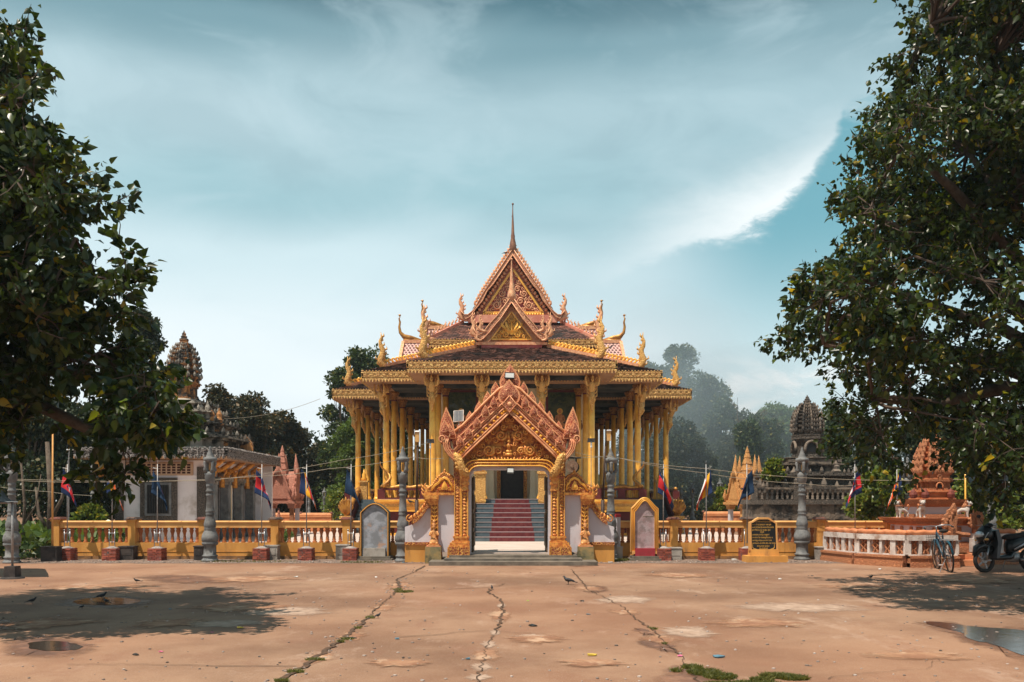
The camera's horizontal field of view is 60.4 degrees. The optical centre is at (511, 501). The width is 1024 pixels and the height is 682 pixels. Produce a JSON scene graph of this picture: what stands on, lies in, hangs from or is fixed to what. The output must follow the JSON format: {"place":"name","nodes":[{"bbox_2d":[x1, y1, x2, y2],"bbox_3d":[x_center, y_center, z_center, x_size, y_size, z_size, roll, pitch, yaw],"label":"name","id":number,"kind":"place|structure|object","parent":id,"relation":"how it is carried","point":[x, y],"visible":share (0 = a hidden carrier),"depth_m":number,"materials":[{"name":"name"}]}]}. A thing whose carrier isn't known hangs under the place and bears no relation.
{"place":"outdoors","nodes":[
{"label":"outdoors","id":0,"kind":"place"},
{"bbox_2d":[273,445,304,533],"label":"shrine gate","id":1,"kind":"structure","parent":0,"point":[286,488],"depth_m":36.46,"materials":[{"name":"stone"}]},
{"bbox_2d":[276,511,332,531],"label":"tiled wall","id":2,"kind":"structure","parent":0,"point":[318,516],"depth_m":39.90,"materials":[{"name":"ceramic"}]},
{"bbox_2d":[219,528,737,555],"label":"courtyard floor","id":3,"kind":"structure","parent":0,"point":[509,545],"depth_m":30.00,"materials":[{"name":"concrete"}]},
{"bbox_2d":[72,331,280,541],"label":"shrine hall","id":4,"kind":"structure","parent":3,"relation":"on","point":[237,499],"depth_m":30.81,"materials":[{"name":"paint"}]},
{"bbox_2d":[322,486,344,520],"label":"shrub","id":5,"kind":"object","parent":3,"relation":"on","point":[334,499],"visible":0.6,"depth_m":45.65,"materials":[{"name":"green plant"}]},
{"bbox_2d":[723,447,761,534],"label":"shrine gate","id":6,"kind":"structure","parent":3,"relation":"on","point":[731,497],"depth_m":35.83,"materials":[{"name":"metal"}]},
{"bbox_2d":[0,563,1023,681],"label":"yard pavement","id":7,"kind":"structure","parent":0,"point":[358,588],"depth_m":11.74,"materials":[{"name":"concrete"}]},
{"bbox_2d":[0,501,24,579],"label":"tarpaulin pole","id":8,"kind":"object","parent":7,"relation":"on","point":[12,571],"visible":1,"depth_m":18.28,"materials":[{"name":"metal"}]},
{"bbox_2d":[0,617,97,628],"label":"dirt drift","id":9,"kind":"object","parent":7,"relation":"on","point":[47,622],"visible":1,"depth_m":11.47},
{"bbox_2d":[9,636,92,656],"bbox_3d":[-5.202,1.596,9.702,2.173,0.001,1.094,0,0,39],"label":"damp stain","id":10,"kind":"object","parent":7,"relation":"on","point":[20,647],"visible":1,"depth_m":9.50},
{"bbox_2d":[28,640,82,650],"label":"puddle","id":11,"kind":"object","parent":10,"relation":"on","point":[47,645],"visible":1,"depth_m":9.74,"materials":[{"name":"liquid"}]},
{"bbox_2d":[41,584,158,591],"bbox_3d":[-7.539,1.593,16.257,3.116,0.001,2.082,0,0,0],"label":"dirt drift","id":12,"kind":"object","parent":7,"relation":"on","point":[94,587],"visible":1,"depth_m":16.32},
{"bbox_2d":[0,4,208,515],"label":"bodhi tree","id":13,"kind":"object","parent":7,"relation":"on","point":[50,326],"visible":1,"depth_m":10.52,"materials":[{"name":"green plant"}]},
{"bbox_2d":[62,597,152,607],"bbox_3d":[-6.399,1.596,14.078,2.325,0.001,1.713,0,0,25],"label":"damp stain","id":14,"kind":"object","parent":7,"relation":"on","point":[71,603],"visible":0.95,"depth_m":13.65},
{"bbox_2d":[73,597,140,604],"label":"puddle","id":15,"kind":"object","parent":14,"relation":"on","point":[101,601],"visible":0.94,"depth_m":14.02,"materials":[{"name":"liquid"}]},
{"bbox_2d":[135,618,203,627],"bbox_3d":[-4.494,1.591,11.524,1.219,0.001,1.347,0,0,0],"label":"dirt drift","id":16,"kind":"object","parent":7,"relation":"on","point":[168,623],"visible":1,"depth_m":11.58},
{"bbox_2d":[139,575,220,582],"bbox_3d":[-6.822,1.596,18.181,3.471,0.001,1.762,0,0,33],"label":"damp stain","id":17,"kind":"object","parent":7,"relation":"on","point":[183,579],"visible":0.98,"depth_m":18.26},
{"bbox_2d":[191,620,261,626],"bbox_3d":[-3.758,1.595,11.498,1.394,0.001,1.016,0,0,0],"label":"pale concrete patch","id":18,"kind":"object","parent":7,"relation":"on","point":[230,623],"visible":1,"depth_m":11.51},
{"bbox_2d":[190,603,283,611],"bbox_3d":[-4.146,1.593,13.327,1.803,0.001,1.586,0,0,28],"label":"dirt drift","id":19,"kind":"object","parent":7,"relation":"on","point":[234,607],"visible":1,"depth_m":13.23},
{"bbox_2d":[211,576,298,581],"bbox_3d":[-5.397,1.587,18.116,2.444,0.001,2.004,0,0,-32],"label":"dirt drift","id":20,"kind":"object","parent":7,"relation":"on","point":[250,579],"visible":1,"depth_m":18.17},
{"bbox_2d":[244,607,329,614],"bbox_3d":[-3.213,1.595,12.857,1.863,0.001,1.325,0,0,0],"label":"pale concrete patch","id":21,"kind":"object","parent":7,"relation":"on","point":[294,611],"visible":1,"depth_m":12.77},
{"bbox_2d":[279,565,424,678],"bbox_3d":[-2.152,1.589,14.793,0.332,0.001,14.184,0,0,-1],"label":"pavement crack","id":22,"kind":"object","parent":7,"relation":"on","point":[323,651],"visible":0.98,"depth_m":9.79,"materials":[{"name":"soil"}]},
{"bbox_2d":[367,659,428,666],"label":"dirt drift","id":23,"kind":"object","parent":7,"relation":"on","point":[388,662],"visible":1,"depth_m":8.69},
{"bbox_2d":[0,557,840,563],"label":"dirt verge","id":24,"kind":"structure","parent":7,"relation":"on","point":[33,560],"depth_m":23.45,"materials":[{"name":"soil"}]},
{"bbox_2d":[2,447,21,563],"bbox_3d":[-13.011,0.052,22.900,0.431,3.097,0.451,0,0,0],"label":"lamp post","id":25,"kind":"object","parent":24,"relation":"on","point":[11,494],"visible":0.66,"depth_m":22.80,"materials":[{"name":"grey concrete"}]},
{"bbox_2d":[0,533,50,559],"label":"weeds","id":26,"kind":"object","parent":24,"relation":"on","point":[25,546],"visible":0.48,"depth_m":24.20,"materials":[{"name":"green plant"}]},
{"bbox_2d":[40,546,62,560],"bbox_3d":[-12.358,1.400,23.610,0.450,0.400,0.330,0,0,0],"label":"donor box","id":27,"kind":"object","parent":24,"relation":"on","point":[51,553],"visible":1,"depth_m":23.46,"materials":[{"name":"stone"}]},
{"bbox_2d":[51,434,53,545],"bbox_3d":[-12.325,-0.400,23.600,0.054,3.200,0.052,0,0,22],"label":"yellow pole","id":28,"kind":"object","parent":27,"relation":"on","point":[52,526],"visible":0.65,"depth_m":23.58,"materials":[{"name":"paint"}]},
{"bbox_2d":[62,461,77,560],"bbox_3d":[-12.131,0.240,24.000,0.400,2.720,0.400,0,0,0],"label":"flag stand","id":29,"kind":"object","parent":24,"relation":"on","point":[69,552],"visible":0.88,"depth_m":23.96,"materials":[{"name":"red brick"}]},
{"bbox_2d":[102,480,119,560],"bbox_3d":[-10.909,0.240,24.000,0.400,2.720,0.400,0,0,0],"label":"flag stand","id":30,"kind":"object","parent":24,"relation":"on","point":[111,553],"visible":0.97,"depth_m":23.83,"materials":[{"name":"red brick"}]},
{"bbox_2d":[118,546,138,559],"bbox_3d":[-10.560,1.410,24.210,0.430,0.380,0.330,0,0,0],"label":"donor box","id":31,"kind":"object","parent":24,"relation":"on","point":[128,552],"visible":1,"depth_m":24.06,"materials":[{"name":"concrete"}]},
{"bbox_2d":[147,461,166,560],"bbox_3d":[-9.676,0.240,24.000,0.400,2.720,0.400,0,0,0],"label":"flag stand","id":32,"kind":"object","parent":24,"relation":"on","point":[157,553],"visible":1,"depth_m":23.83,"materials":[{"name":"red brick"}]},
{"bbox_2d":[201,447,218,561],"bbox_3d":[-8.082,0.059,23.550,0.429,3.081,0.448,0,0,0],"label":"lamp post","id":33,"kind":"object","parent":24,"relation":"on","point":[209,538],"visible":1,"depth_m":23.45,"materials":[{"name":"grey concrete"}]},
{"bbox_2d":[48,517,408,558],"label":"balustrade wall","id":34,"kind":"structure","parent":24,"relation":"on","point":[184,548],"depth_m":24.48,"materials":[{"name":"paint"}]},
{"bbox_2d":[252,468,269,560],"bbox_3d":[-6.829,0.240,24.000,0.400,2.720,0.400,0,0,0],"label":"flag stand","id":35,"kind":"object","parent":24,"relation":"on","point":[262,553],"visible":0.99,"depth_m":23.83,"materials":[{"name":"red brick"}]},
{"bbox_2d":[297,464,314,560],"bbox_3d":[-5.607,0.240,24.000,0.400,2.720,0.400,0,0,0],"label":"flag stand","id":36,"kind":"object","parent":24,"relation":"on","point":[306,553],"visible":1,"depth_m":23.83,"materials":[{"name":"red brick"}]},
{"bbox_2d":[342,464,358,560],"bbox_3d":[-4.396,0.240,24.000,0.400,2.720,0.400,0,0,0],"label":"flag stand","id":37,"kind":"object","parent":24,"relation":"on","point":[350,553],"visible":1,"depth_m":23.82,"materials":[{"name":"red brick"}]},
{"bbox_2d":[357,503,394,560],"bbox_3d":[-3.754,0.815,24.140,1.000,1.570,0.620,0,0,0],"label":"grey stele","id":38,"kind":"object","parent":24,"relation":"on","point":[374,531],"visible":0.99,"depth_m":24.05,"materials":[{"name":"stone"}]},
{"bbox_2d":[395,446,409,561],"bbox_3d":[-2.922,0.059,23.550,0.429,3.081,0.448,0,0,0],"label":"lamp post","id":39,"kind":"object","parent":24,"relation":"on","point":[402,523],"visible":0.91,"depth_m":23.44,"materials":[{"name":"grey concrete"}]},
{"bbox_2d":[425,545,442,562],"bbox_3d":[-2.044,1.373,23.000,0.420,0.455,0.500,0,0,0],"label":"pedestal","id":40,"kind":"object","parent":24,"relation":"on","point":[433,552],"visible":0.91,"depth_m":22.76,"materials":[{"name":"concrete"}]},
{"bbox_2d":[404,364,614,561],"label":"entrance gate","id":41,"kind":"structure","parent":24,"relation":"on","point":[510,423],"depth_m":22.95,"materials":[{"name":"gold paint"}]},
{"bbox_2d":[429,550,597,565],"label":"gate steps","id":42,"kind":"structure","parent":24,"relation":"on","point":[509,558],"depth_m":22.30,"materials":[{"name":"concrete"}]},
{"bbox_2d":[577,545,593,559],"bbox_3d":[1.916,1.373,23.000,0.420,0.455,0.500,0,0,0],"label":"pedestal","id":43,"kind":"object","parent":24,"relation":"on","point":[585,552],"visible":0.83,"depth_m":22.76,"materials":[{"name":"concrete"}]},
{"bbox_2d":[605,448,618,558],"bbox_3d":[2.700,0.059,24.050,0.448,3.081,0.429,0,0,45],"label":"lamp post","id":44,"kind":"object","parent":24,"relation":"on","point":[610,479],"visible":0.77,"depth_m":23.96,"materials":[{"name":"grey concrete"}]},
{"bbox_2d":[627,497,660,560],"bbox_3d":[3.606,0.740,24.000,0.840,1.720,0.600,0,0,0],"label":"framed stele","id":45,"kind":"object","parent":24,"relation":"on","point":[644,528],"visible":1,"depth_m":23.94,"materials":[{"name":"concrete"}]},
{"bbox_2d":[655,461,671,560],"bbox_3d":[4.124,0.240,24.000,0.400,2.720,0.400,0,0,0],"label":"flag stand","id":46,"kind":"object","parent":24,"relation":"on","point":[664,553],"visible":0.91,"depth_m":23.82,"materials":[{"name":"red brick"}]},
{"bbox_2d":[698,468,714,560],"bbox_3d":[5.302,0.240,24.000,0.400,2.720,0.400,0,0,0],"label":"flag stand","id":47,"kind":"object","parent":24,"relation":"on","point":[706,553],"visible":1,"depth_m":23.83,"materials":[{"name":"red brick"}]},
{"bbox_2d":[621,517,890,558],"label":"balustrade wall","id":48,"kind":"structure","parent":24,"relation":"on","point":[726,549],"depth_m":24.48,"materials":[{"name":"paint"}]},
{"bbox_2d":[742,517,787,561],"bbox_3d":[6.706,1.009,23.340,1.090,1.182,0.520,0,0,0],"label":"signboard","id":49,"kind":"object","parent":24,"relation":"on","point":[762,540],"visible":1,"depth_m":23.27,"materials":[{"name":"paint"}]},
{"bbox_2d":[794,448,809,559],"bbox_3d":[7.975,0.052,24.200,0.431,3.097,0.451,0,0,-45],"label":"lamp post","id":50,"kind":"object","parent":24,"relation":"on","point":[801,537],"visible":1,"depth_m":24.10,"materials":[{"name":"grey concrete"}]},
{"bbox_2d":[273,587,667,681],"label":"grass tuft","id":51,"kind":"object","parent":7,"relation":"on","point":[399,590],"visible":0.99,"depth_m":9.36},
{"bbox_2d":[0,558,1023,681],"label":"pebbles","id":52,"kind":"object","parent":7,"relation":"on","point":[311,632],"visible":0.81,"depth_m":12.61,"materials":[{"name":"stone"}]},
{"bbox_2d":[509,635,560,642],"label":"dirt drift","id":53,"kind":"object","parent":7,"relation":"on","point":[538,639],"visible":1,"depth_m":10.22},
{"bbox_2d":[561,659,626,666],"bbox_3d":[0.801,1.587,8.670,0.854,0.001,0.546,0,0,-11],"label":"dirt drift","id":54,"kind":"object","parent":7,"relation":"on","point":[587,662],"visible":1,"depth_m":8.68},
{"bbox_2d":[598,596,647,602],"bbox_3d":[1.816,1.595,14.379,1.310,0.001,1.500,0,0,0],"label":"pale concrete patch","id":55,"kind":"object","parent":7,"relation":"on","point":[624,599],"visible":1,"depth_m":14.34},
{"bbox_2d":[663,626,716,636],"bbox_3d":[2.173,1.595,10.791,0.960,0.001,1.178,0,0,0],"label":"pale concrete patch","id":56,"kind":"object","parent":7,"relation":"on","point":[692,631],"visible":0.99,"depth_m":10.80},
{"bbox_2d":[659,667,726,681],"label":"damp stain","id":57,"kind":"object","parent":7,"relation":"on","point":[683,676],"visible":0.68,"depth_m":7.94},
{"bbox_2d":[668,663,811,681],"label":"grass patch","id":58,"kind":"object","parent":7,"relation":"on","point":[718,675],"visible":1,"depth_m":7.96,"materials":[{"name":"plant"}]},
{"bbox_2d":[715,618,804,626],"bbox_3d":[3.188,1.591,11.588,1.914,0.001,1.189,0,0,0],"label":"dirt drift","id":59,"kind":"object","parent":7,"relation":"on","point":[758,622],"visible":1,"depth_m":11.58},
{"bbox_2d":[740,602,867,611],"bbox_3d":[4.319,1.595,13.363,2.576,0.001,1.655,0,0,0],"label":"pale concrete patch","id":60,"kind":"object","parent":7,"relation":"on","point":[800,607],"visible":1,"depth_m":13.25,"materials":[{"name":"concrete"}]},
{"bbox_2d":[817,584,901,589],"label":"dirt drift","id":61,"kind":"object","parent":7,"relation":"on","point":[860,587],"visible":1,"depth_m":16.31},
{"bbox_2d":[752,0,1023,528],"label":"bodhi tree","id":62,"kind":"object","parent":7,"relation":"on","point":[952,234],"visible":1,"depth_m":13.42,"materials":[{"name":"green plant"}]},
{"bbox_2d":[867,650,968,658],"bbox_3d":[4.192,1.591,9.139,1.406,0.001,0.724,0,0,6],"label":"dirt drift","id":63,"kind":"object","parent":7,"relation":"on","point":[902,654],"visible":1,"depth_m":9.10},
{"bbox_2d":[820,434,1020,567],"bbox_3d":[10.962,-0.275,23.450,5.077,3.750,4.300,0,0,0],"label":"tower shrine","id":64,"kind":"object","parent":7,"relation":"on","point":[903,542],"visible":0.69,"depth_m":22.66,"materials":[{"name":"stone"}]},
{"bbox_2d":[924,525,953,572],"bbox_3d":[9.981,1.086,20.435,0.650,1.071,1.828,-5,-1,12],"label":"bicycle","id":65,"kind":"object","parent":7,"relation":"on","point":[936,541],"visible":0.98,"depth_m":20.44,"materials":[{"name":"blue metal"}]},
{"bbox_2d":[928,576,1012,583],"bbox_3d":[9.381,1.588,17.947,2.260,0.001,2.543,0,0,41],"label":"dirt drift","id":66,"kind":"object","parent":7,"relation":"on","point":[985,580],"visible":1,"depth_m":17.94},
{"bbox_2d":[926,621,1023,654],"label":"puddle","id":67,"kind":"object","parent":7,"relation":"on","point":[1011,640],"visible":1,"depth_m":10.54,"materials":[{"name":"liquid"}]},
{"bbox_2d":[931,624,1023,658],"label":"damp stain","id":68,"kind":"object","parent":7,"relation":"on","point":[1004,650],"visible":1,"depth_m":9.90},
{"bbox_2d":[972,513,1023,571],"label":"motor scooter","id":69,"kind":"object","parent":7,"relation":"on","point":[988,539],"visible":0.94,"depth_m":19.91,"materials":[{"name":"black rubber"}]},
{"bbox_2d":[332,203,691,540],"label":"temple hall","id":70,"kind":"structure","parent":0,"point":[591,376],"depth_m":36.40,"materials":[{"name":"gold paint"}]},
{"bbox_2d":[501,470,522,498],"bbox_3d":[0.000,-1.060,36.628,0.940,1.920,0.105,0,0,0],"label":"temple door","id":71,"kind":"structure","parent":70,"relation":"in","point":[511,484],"depth_m":36.57,"materials":[{"name":"paint"}]},
{"bbox_2d":[0,507,1023,556],"bbox_3d":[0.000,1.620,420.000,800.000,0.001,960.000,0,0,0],"label":"ground","id":72,"kind":"structure","parent":0,"point":[20,520],"depth_m":79.64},
{"bbox_2d":[18,463,40,535],"bbox_3d":[-14.174,0.100,25.532,0.968,3.005,0.155,0,0,0],"label":"sapling","id":73,"kind":"object","parent":72,"relation":"on","point":[24,520],"visible":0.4,"depth_m":25.48,"materials":[{"name":"brown plant"}]},
{"bbox_2d":[35,442,66,542],"bbox_3d":[-13.924,-0.100,26.508,0.992,3.410,0.232,0,0,0],"label":"sapling","id":74,"kind":"object","parent":72,"relation":"on","point":[47,524],"visible":0.64,"depth_m":26.45,"materials":[{"name":"brown plant"}]},
{"bbox_2d":[0,381,105,520],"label":"broadleaf tree","id":75,"kind":"object","parent":72,"relation":"on","point":[38,436],"visible":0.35,"depth_m":34.82,"materials":[{"name":"green plant"}]},
{"bbox_2d":[0,519,125,553],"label":"lotus leaves","id":76,"kind":"object","parent":72,"relation":"on","point":[37,529],"visible":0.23,"depth_m":26.48,"materials":[{"name":"green plant"}]},
{"bbox_2d":[28,400,114,521],"bbox_3d":[-17.826,-1.292,36.877,3.863,6.032,3.872,0,0,0],"label":"broadleaf tree","id":77,"kind":"object","parent":72,"relation":"on","point":[106,505],"visible":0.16,"depth_m":36.03,"materials":[{"name":"green plant"}]},
{"bbox_2d":[69,502,110,535],"bbox_3d":[-13.894,0.841,29.008,1.380,1.725,1.230,0,0,0],"label":"shrub","id":78,"kind":"object","parent":72,"relation":"on","point":[91,511],"visible":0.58,"depth_m":28.77,"materials":[{"name":"green plant"}]},
{"bbox_2d":[104,305,168,401],"bbox_3d":[-16.794,-3.590,39.867,3.021,10.589,2.797,0,0,40],"label":"broadleaf tree","id":79,"kind":"object","parent":72,"relation":"on","point":[154,336],"visible":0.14,"depth_m":39.59,"materials":[{"name":"green plant"}]},
{"bbox_2d":[201,382,247,435],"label":"broadleaf tree","id":80,"kind":"object","parent":72,"relation":"on","point":[222,397],"visible":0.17,"depth_m":51.74,"materials":[{"name":"green plant"}]},
{"bbox_2d":[232,390,297,470],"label":"broadleaf tree","id":81,"kind":"object","parent":72,"relation":"on","point":[257,428],"visible":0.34,"depth_m":55.28,"materials":[{"name":"green plant"}]},
{"bbox_2d":[259,409,311,512],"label":"broadleaf tree","id":82,"kind":"object","parent":72,"relation":"on","point":[289,420],"visible":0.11,"depth_m":58.54,"materials":[{"name":"green plant"}]},
{"bbox_2d":[276,419,328,512],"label":"broadleaf tree","id":83,"kind":"object","parent":72,"relation":"on","point":[302,436],"visible":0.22,"depth_m":59.69,"materials":[{"name":"green plant"}]},
{"bbox_2d":[302,441,335,512],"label":"broadleaf tree","id":84,"kind":"object","parent":72,"relation":"on","point":[316,447],"visible":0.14,"depth_m":63.64,"materials":[{"name":"green plant"}]},
{"bbox_2d":[311,365,372,502],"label":"broadleaf tree","id":85,"kind":"object","parent":72,"relation":"on","point":[333,414],"visible":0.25,"depth_m":59.65,"materials":[{"name":"green plant"}]},
{"bbox_2d":[317,413,374,508],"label":"broadleaf tree","id":86,"kind":"object","parent":72,"relation":"on","point":[344,440],"visible":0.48,"depth_m":49.54,"materials":[{"name":"green plant"}]},
{"bbox_2d":[341,343,407,486],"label":"broadleaf tree","id":87,"kind":"object","parent":72,"relation":"on","point":[360,360],"visible":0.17,"depth_m":65.37,"materials":[{"name":"green plant"}]},
{"bbox_2d":[1,388,1023,516],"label":"woodland","id":88,"kind":"object","parent":72,"relation":"on","point":[315,438],"depth_m":98.33,"materials":[{"name":"green plant"}]},
{"bbox_2d":[604,428,652,494],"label":"broadleaf tree","id":89,"kind":"object","parent":72,"relation":"on","point":[625,454],"visible":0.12,"depth_m":69.51,"materials":[{"name":"green plant"}]},
{"bbox_2d":[644,360,683,511],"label":"broadleaf tree","id":90,"kind":"object","parent":72,"relation":"on","point":[665,371],"visible":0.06,"depth_m":73.56,"materials":[{"name":"green plant"}]},
{"bbox_2d":[662,343,699,488],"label":"broadleaf tree","id":91,"kind":"object","parent":72,"relation":"on","point":[686,354],"visible":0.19,"depth_m":77.44,"materials":[{"name":"green plant"}]},
{"bbox_2d":[641,416,725,519],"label":"broadleaf tree","id":92,"kind":"object","parent":72,"relation":"on","point":[686,443],"visible":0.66,"depth_m":60.97,"materials":[{"name":"green plant"}]},
{"bbox_2d":[673,369,733,520],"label":"broadleaf tree","id":93,"kind":"object","parent":72,"relation":"on","point":[708,387],"visible":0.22,"depth_m":71.46,"materials":[{"name":"green plant"}]},
{"bbox_2d":[699,395,738,511],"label":"broadleaf tree","id":94,"kind":"object","parent":72,"relation":"on","point":[722,414],"visible":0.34,"depth_m":68.44,"materials":[{"name":"green plant"}]},
{"bbox_2d":[708,483,737,511],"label":"shrub","id":95,"kind":"object","parent":72,"relation":"on","point":[717,506],"visible":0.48,"depth_m":41.87,"materials":[{"name":"green plant"}]},
{"bbox_2d":[711,407,751,486],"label":"broadleaf tree","id":96,"kind":"object","parent":72,"relation":"on","point":[729,452],"visible":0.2,"depth_m":65.88,"materials":[{"name":"green plant"}]},
{"bbox_2d":[728,417,766,511],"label":"broadleaf tree","id":97,"kind":"object","parent":72,"relation":"on","point":[745,435],"visible":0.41,"depth_m":59.41,"materials":[{"name":"green plant"}]},
{"bbox_2d":[734,411,786,467],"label":"broadleaf tree","id":98,"kind":"object","parent":72,"relation":"on","point":[770,439],"visible":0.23,"depth_m":62.44,"materials":[{"name":"green plant"}]},
{"bbox_2d":[759,457,786,499],"bbox_3d":[9.373,0.039,31.587,0.980,3.323,0.713,0,0,0],"label":"shrub","id":99,"kind":"object","parent":72,"relation":"on","point":[774,468],"visible":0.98,"depth_m":31.45,"materials":[{"name":"green plant"}]},
{"bbox_2d":[757,401,795,456],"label":"broadleaf tree","id":100,"kind":"object","parent":72,"relation":"on","point":[786,411],"visible":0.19,"depth_m":67.42,"materials":[{"name":"green plant"}]},
{"bbox_2d":[740,395,866,541],"bbox_3d":[10.749,-1.227,33.097,4.758,5.654,4.454,0,0,0],"label":"stone stupa","id":101,"kind":"object","parent":72,"relation":"on","point":[807,423],"visible":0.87,"depth_m":31.77,"materials":[{"name":"grey stone"}]},
{"bbox_2d":[822,403,855,471],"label":"broadleaf tree","id":102,"kind":"object","parent":72,"relation":"on","point":[830,423],"visible":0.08,"depth_m":55.30,"materials":[{"name":"green plant"}]},
{"bbox_2d":[841,465,887,520],"bbox_3d":[11.473,0.244,28.423,1.567,2.919,1.316,0,0,0],"label":"shrub","id":103,"kind":"object","parent":72,"relation":"on","point":[866,508],"visible":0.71,"depth_m":28.29,"materials":[{"name":"green plant"}]},
{"bbox_2d":[840,413,899,528],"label":"broadleaf tree","id":104,"kind":"object","parent":72,"relation":"on","point":[849,464],"visible":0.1,"depth_m":47.65,"materials":[{"name":"green plant"}]},
{"bbox_2d":[871,467,913,516],"bbox_3d":[12.040,0.292,27.812,1.374,2.822,1.212,0,0,0],"label":"shrub","id":105,"kind":"object","parent":72,"relation":"on","point":[884,500],"visible":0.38,"depth_m":27.62,"materials":[{"name":"green plant"}]},
{"bbox_2d":[874,416,963,516],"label":"broadleaf tree","id":106,"kind":"object","parent":72,"relation":"on","point":[913,446],"visible":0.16,"depth_m":43.48,"materials":[{"name":"green plant"}]},
{"bbox_2d":[951,472,979,516],"bbox_3d":[14.582,0.336,27.968,1.682,2.737,1.403,0,0,0],"label":"shrub","id":107,"kind":"object","parent":72,"relation":"on","point":[959,488],"visible":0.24,"depth_m":27.78,"materials":[{"name":"green plant"}]},
{"bbox_2d":[972,491,1023,532],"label":"shrub","id":108,"kind":"object","parent":72,"relation":"on","point":[1015,521],"visible":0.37,"depth_m":26.84,"materials":[{"name":"green plant"}]},
{"bbox_2d":[0,0,1023,500],"label":"sky","id":109,"kind":"structure","parent":0,"point":[309,174],"materials":[{"name":"blue"}]},
{"bbox_2d":[702,510,739,531],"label":"tiled wall","id":110,"kind":"structure","parent":0,"point":[717,516],"depth_m":39.90,"materials":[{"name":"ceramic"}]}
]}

